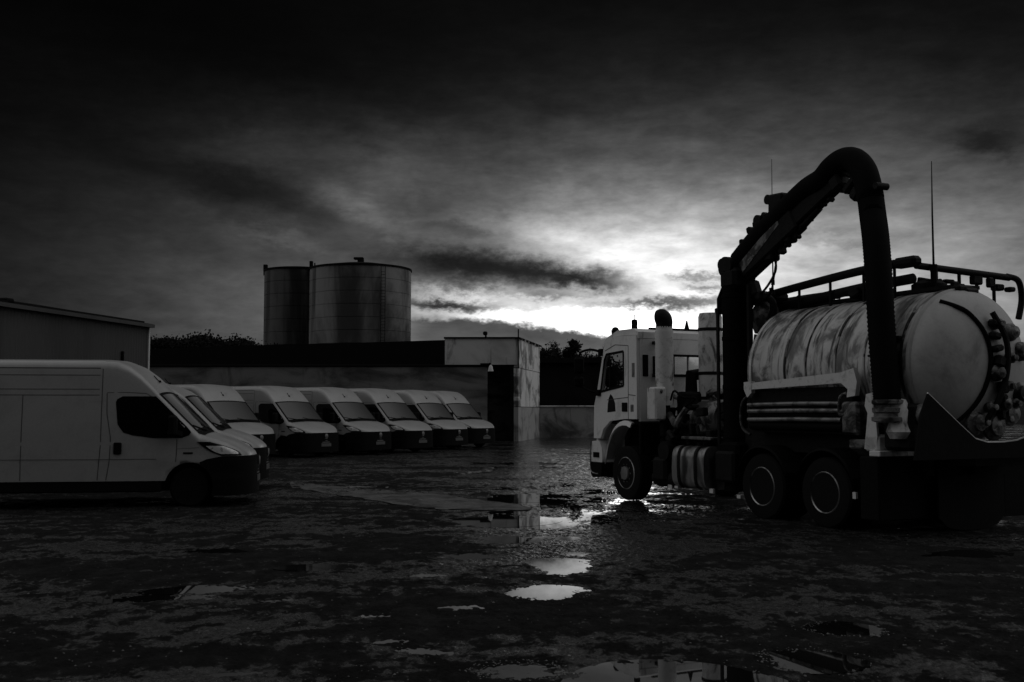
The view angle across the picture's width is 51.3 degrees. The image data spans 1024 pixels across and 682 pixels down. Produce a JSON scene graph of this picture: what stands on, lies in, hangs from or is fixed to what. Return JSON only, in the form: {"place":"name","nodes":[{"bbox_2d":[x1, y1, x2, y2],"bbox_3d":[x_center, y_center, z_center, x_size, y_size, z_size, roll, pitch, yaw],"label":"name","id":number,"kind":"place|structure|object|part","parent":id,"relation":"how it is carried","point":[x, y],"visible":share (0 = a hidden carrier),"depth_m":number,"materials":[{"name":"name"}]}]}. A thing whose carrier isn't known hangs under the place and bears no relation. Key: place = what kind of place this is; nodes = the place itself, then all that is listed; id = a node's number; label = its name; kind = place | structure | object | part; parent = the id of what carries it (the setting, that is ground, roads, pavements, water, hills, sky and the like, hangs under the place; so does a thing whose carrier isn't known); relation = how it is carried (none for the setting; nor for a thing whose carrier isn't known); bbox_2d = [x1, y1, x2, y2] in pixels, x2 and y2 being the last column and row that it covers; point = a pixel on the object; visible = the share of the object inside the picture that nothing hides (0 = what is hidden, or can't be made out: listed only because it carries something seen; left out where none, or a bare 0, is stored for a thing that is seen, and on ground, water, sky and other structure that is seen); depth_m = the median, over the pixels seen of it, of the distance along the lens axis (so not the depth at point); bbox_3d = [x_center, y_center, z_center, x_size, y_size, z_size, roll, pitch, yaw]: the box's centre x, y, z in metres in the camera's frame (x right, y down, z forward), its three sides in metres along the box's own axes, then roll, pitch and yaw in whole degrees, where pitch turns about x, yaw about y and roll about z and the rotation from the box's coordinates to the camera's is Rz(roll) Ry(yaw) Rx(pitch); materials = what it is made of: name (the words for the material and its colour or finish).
{"place":"outdoors","nodes":[
{"label":"outdoors","id":0,"kind":"place"},
{"bbox_2d":[150,340,444,364],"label":"long warehouse","id":1,"kind":"structure","parent":0,"point":[430,352],"depth_m":67.39,"materials":[{"name":"black"}]},
{"bbox_2d":[149,365,487,420],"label":"yard wall","id":2,"kind":"structure","parent":0,"point":[468,383],"depth_m":55.99,"materials":[{"name":"concrete"}]},
{"bbox_2d":[444,329,541,440],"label":"block building","id":3,"kind":"structure","parent":0,"point":[513,410],"depth_m":57.83,"materials":[{"name":"concrete"}]},
{"bbox_2d":[480,363,492,370],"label":"wall lamp","id":4,"kind":"object","parent":3,"relation":"attached to","point":[490,368],"visible":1,"depth_m":55.57,"materials":[{"name":"black metal"}]},
{"bbox_2d":[0,425,1023,681],"bbox_3d":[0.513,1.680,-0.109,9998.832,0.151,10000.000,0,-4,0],"label":"ground","id":5,"kind":"structure","parent":0,"point":[56,557],"depth_m":10.16,"materials":[{"name":"black asphalt"}]},
{"bbox_2d":[0,298,154,368],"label":"industrial shed","id":6,"kind":"structure","parent":5,"relation":"on","point":[32,331],"depth_m":45.60,"materials":[{"name":"black metal"}]},
{"bbox_2d":[0,359,259,506],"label":"panel van","id":7,"kind":"object","parent":5,"relation":"on","point":[88,426],"visible":1,"depth_m":18.13,"materials":[{"name":"paint"}]},
{"bbox_3d":[-6.128,1.302,18.256,1.254,0.710,0.069,1,-4,-8],"label":"side window","id":8,"kind":"part","parent":7,"relation":"part of","materials":[{"name":"black glass"}]},
{"bbox_2d":[95,594,215,602],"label":"puddle","id":9,"kind":"object","parent":5,"relation":"on","point":[145,598],"visible":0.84,"depth_m":9.44,"materials":[{"name":"black liquid"}]},
{"bbox_2d":[137,585,253,594],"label":"puddle","id":10,"kind":"object","parent":5,"relation":"on","point":[200,589],"visible":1,"depth_m":9.86,"materials":[{"name":"black liquid"}]},
{"bbox_2d":[165,379,269,479],"bbox_3d":[-8.329,1.975,22.914,6.130,2.350,2.540,0,-4,-6],"label":"panel van","id":11,"kind":"object","parent":5,"relation":"on","point":[208,414],"visible":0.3,"depth_m":22.64,"materials":[{"name":"paint"}]},
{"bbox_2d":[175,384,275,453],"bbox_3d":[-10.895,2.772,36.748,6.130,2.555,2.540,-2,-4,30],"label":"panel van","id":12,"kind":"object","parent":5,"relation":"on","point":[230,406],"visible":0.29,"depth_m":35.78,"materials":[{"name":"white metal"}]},
{"bbox_2d":[204,671,263,676],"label":"puddle","id":13,"kind":"object","parent":5,"relation":"on","point":[221,674],"visible":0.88,"depth_m":6.72,"materials":[{"name":"black liquid"}]},
{"bbox_2d":[262,598,295,602],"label":"puddle","id":14,"kind":"object","parent":5,"relation":"on","point":[285,599],"visible":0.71,"depth_m":9.34,"materials":[{"name":"black liquid"}]},
{"bbox_2d":[230,386,338,456],"bbox_3d":[-9.125,2.924,39.082,6.130,2.555,2.540,-2,-4,31],"label":"panel van","id":15,"kind":"object","parent":5,"relation":"on","point":[291,417],"visible":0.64,"depth_m":37.68,"materials":[{"name":"white metal"}]},
{"bbox_3d":[-8.466,2.556,37.551,1.254,0.710,0.069,-2,-4,31],"label":"side window","id":16,"kind":"part","parent":15,"relation":"part of","materials":[{"name":"black glass"}]},
{"bbox_2d":[263,264,309,344],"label":"storage silo","id":17,"kind":"object","parent":5,"relation":"on","point":[286,304],"visible":0.37,"depth_m":157.70,"materials":[{"name":"metal"}]},
{"bbox_2d":[273,564,357,570],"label":"puddle","id":18,"kind":"object","parent":5,"relation":"on","point":[311,567],"visible":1,"depth_m":11.30,"materials":[{"name":"black liquid"}]},
{"bbox_2d":[294,387,391,454],"bbox_3d":[-7.456,3.065,41.264,6.130,2.555,2.540,-2,-4,32],"label":"panel van","id":19,"kind":"object","parent":5,"relation":"on","point":[348,415],"visible":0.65,"depth_m":39.83,"materials":[{"name":"white metal"}]},
{"bbox_3d":[-6.824,2.697,39.721,1.254,0.710,0.069,-2,-4,32],"label":"side window","id":20,"kind":"part","parent":19,"relation":"part of","materials":[{"name":"black glass"}]},
{"bbox_2d":[309,257,411,343],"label":"storage silo","id":21,"kind":"object","parent":5,"relation":"on","point":[360,300],"visible":0.6,"depth_m":153.06,"materials":[{"name":"metal"}]},
{"bbox_2d":[342,486,405,487],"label":"puddle","id":22,"kind":"object","parent":5,"relation":"on","point":[374,486],"visible":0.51,"depth_m":23.32,"materials":[{"name":"black liquid"}]},
{"bbox_2d":[359,614,395,617],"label":"puddle","id":23,"kind":"object","parent":5,"relation":"on","point":[370,615],"visible":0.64,"depth_m":8.66,"materials":[{"name":"black liquid"}]},
{"bbox_2d":[346,388,432,452],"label":"panel van","id":24,"kind":"object","parent":5,"relation":"on","point":[395,414],"visible":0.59,"depth_m":41.92,"materials":[{"name":"white metal"}]},
{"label":"side window","id":25,"kind":"part","parent":24,"relation":"part of","materials":[{"name":"black glass"}]},
{"bbox_2d":[372,639,409,643],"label":"puddle","id":26,"kind":"object","parent":5,"relation":"on","point":[385,641],"visible":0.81,"depth_m":7.68,"materials":[{"name":"black liquid"}]},
{"bbox_2d":[290,482,530,510],"bbox_3d":[-2.574,3.019,21.038,1.835,0.031,8.645,3,-5,-36],"label":"concrete strip","id":27,"kind":"object","parent":5,"relation":"on","point":[439,501],"visible":1,"depth_m":19.88,"materials":[{"name":"grey concrete"}]},
{"bbox_2d":[395,648,453,655],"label":"puddle","id":28,"kind":"object","parent":5,"relation":"on","point":[421,651],"visible":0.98,"depth_m":7.37,"materials":[{"name":"black liquid"}]},
{"bbox_2d":[402,573,449,576],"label":"puddle","id":29,"kind":"object","parent":5,"relation":"on","point":[426,575],"visible":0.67,"depth_m":10.76,"materials":[{"name":"black liquid"}]},
{"bbox_2d":[392,390,467,449],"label":"panel van","id":30,"kind":"object","parent":5,"relation":"on","point":[437,417],"visible":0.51,"depth_m":45.21,"materials":[{"name":"white metal"}]},
{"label":"side window","id":31,"kind":"part","parent":30,"relation":"part of","materials":[{"name":"black glass"}]},
{"bbox_2d":[429,391,494,447],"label":"panel van","id":32,"kind":"object","parent":5,"relation":"on","point":[481,431],"visible":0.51,"depth_m":47.75,"materials":[{"name":"white metal"}]},
{"bbox_2d":[438,605,486,610],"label":"puddle","id":33,"kind":"object","parent":5,"relation":"on","point":[455,607],"visible":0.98,"depth_m":9.01,"materials":[{"name":"black liquid"}]},
{"bbox_2d":[442,553,494,559],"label":"puddle","id":34,"kind":"object","parent":5,"relation":"on","point":[473,556],"visible":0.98,"depth_m":12.15,"materials":[{"name":"black liquid"}]},
{"bbox_2d":[420,497,569,502],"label":"puddle","id":35,"kind":"object","parent":5,"relation":"on","point":[519,500],"visible":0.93,"depth_m":19.70,"materials":[{"name":"black liquid"}]},
{"bbox_2d":[433,516,562,526],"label":"puddle","id":36,"kind":"object","parent":5,"relation":"on","point":[498,521],"visible":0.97,"depth_m":15.98,"materials":[{"name":"black liquid"}]},
{"bbox_2d":[469,536,548,544],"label":"puddle","id":37,"kind":"object","parent":5,"relation":"on","point":[508,539],"visible":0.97,"depth_m":13.65,"materials":[{"name":"black liquid"}]},
{"bbox_2d":[1,485,1023,681],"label":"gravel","id":38,"kind":"structure","parent":5,"relation":"on","point":[558,666],"depth_m":7.89,"materials":[{"name":"grey gravel"}]},
{"bbox_2d":[479,663,564,680],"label":"puddle","id":39,"kind":"object","parent":5,"relation":"on","point":[517,672],"visible":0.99,"depth_m":6.80,"materials":[{"name":"black liquid"}]},
{"bbox_2d":[504,585,591,599],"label":"puddle","id":40,"kind":"object","parent":5,"relation":"on","point":[549,592],"visible":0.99,"depth_m":9.75,"materials":[{"name":"black liquid"}]},
{"bbox_2d":[416,452,680,549],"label":"puddle","id":41,"kind":"object","parent":5,"relation":"on","point":[564,523],"visible":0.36,"depth_m":19.10,"materials":[{"name":"black liquid"}]},
{"bbox_2d":[540,344,564,357],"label":"broadleaf tree","id":42,"kind":"object","parent":5,"relation":"on","point":[544,353],"visible":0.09,"depth_m":93.47,"materials":[{"name":"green plant"}]},
{"bbox_2d":[547,340,563,357],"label":"broadleaf tree","id":43,"kind":"object","parent":5,"relation":"on","point":[554,347],"visible":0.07,"depth_m":98.11,"materials":[{"name":"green plant"}]},
{"bbox_2d":[522,558,593,574],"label":"puddle","id":44,"kind":"object","parent":5,"relation":"on","point":[561,566],"visible":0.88,"depth_m":11.45,"materials":[{"name":"black liquid"}]},
{"bbox_2d":[540,406,593,437],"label":"wall","id":45,"kind":"structure","parent":5,"relation":"on","point":[566,421],"depth_m":64.42,"materials":[{"name":"concrete"}]},
{"bbox_2d":[553,536,583,540],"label":"puddle","id":46,"kind":"object","parent":5,"relation":"on","point":[567,538],"visible":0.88,"depth_m":13.86,"materials":[{"name":"black liquid"}]},
{"bbox_2d":[559,338,585,357],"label":"tree","id":47,"kind":"object","parent":5,"relation":"on","point":[573,348],"visible":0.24,"depth_m":94.01,"materials":[{"name":"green plant"}]},
{"bbox_2d":[563,552,588,556],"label":"puddle","id":48,"kind":"object","parent":5,"relation":"on","point":[578,553],"visible":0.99,"depth_m":12.37,"materials":[{"name":"black liquid"}]},
{"bbox_2d":[577,348,622,388],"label":"broadleaf tree","id":49,"kind":"object","parent":5,"relation":"on","point":[616,374],"visible":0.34,"depth_m":97.86,"materials":[{"name":"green plant"}]},
{"bbox_2d":[619,572,643,575],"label":"puddle","id":50,"kind":"object","parent":5,"relation":"on","point":[627,573],"visible":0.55,"depth_m":10.89,"materials":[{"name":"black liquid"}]},
{"bbox_2d":[561,659,790,681],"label":"puddle","id":51,"kind":"object","parent":5,"relation":"on","point":[657,670],"visible":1,"depth_m":6.75,"materials":[{"name":"black liquid"}]},
{"bbox_2d":[574,147,1023,529],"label":"vacuum tanker lorry","id":52,"kind":"object","parent":5,"relation":"on","point":[877,396],"visible":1,"depth_m":15.38,"materials":[{"name":"paint"}]},
{"bbox_2d":[767,649,871,673],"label":"puddle","id":53,"kind":"object","parent":5,"relation":"on","point":[813,662],"visible":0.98,"depth_m":7.07,"materials":[{"name":"black liquid"}]},
{"bbox_2d":[804,621,887,636],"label":"puddle","id":54,"kind":"object","parent":5,"relation":"on","point":[838,628],"visible":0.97,"depth_m":8.14,"materials":[{"name":"black liquid"}]},
{"bbox_2d":[0,0,1023,387],"label":"sky","id":55,"kind":"structure","parent":0,"point":[560,171],"materials":[{"name":"grey"}]},
{"bbox_2d":[538,357,601,407],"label":"dark barn","id":56,"kind":"structure","parent":0,"point":[557,386],"depth_m":79.44,"materials":[{"name":"black"}]},
{"bbox_2d":[1015,402,1023,424],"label":"hills","id":57,"kind":"structure","parent":0,"point":[1020,421],"depth_m":129.37,"materials":[{"name":"black"}]},
{"bbox_2d":[150,332,197,348],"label":"broadleaf tree","id":58,"kind":"object","parent":57,"relation":"on","point":[159,343],"visible":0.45,"depth_m":145.22,"materials":[{"name":"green plant"}]},
{"bbox_2d":[177,335,232,346],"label":"broadleaf tree","id":59,"kind":"object","parent":57,"relation":"on","point":[218,340],"visible":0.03,"depth_m":146.51,"materials":[{"name":"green plant"}]},
{"bbox_2d":[179,329,256,347],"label":"broadleaf tree","id":60,"kind":"object","parent":57,"relation":"on","point":[199,340],"visible":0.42,"depth_m":144.00,"materials":[{"name":"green plant"}]}
]}

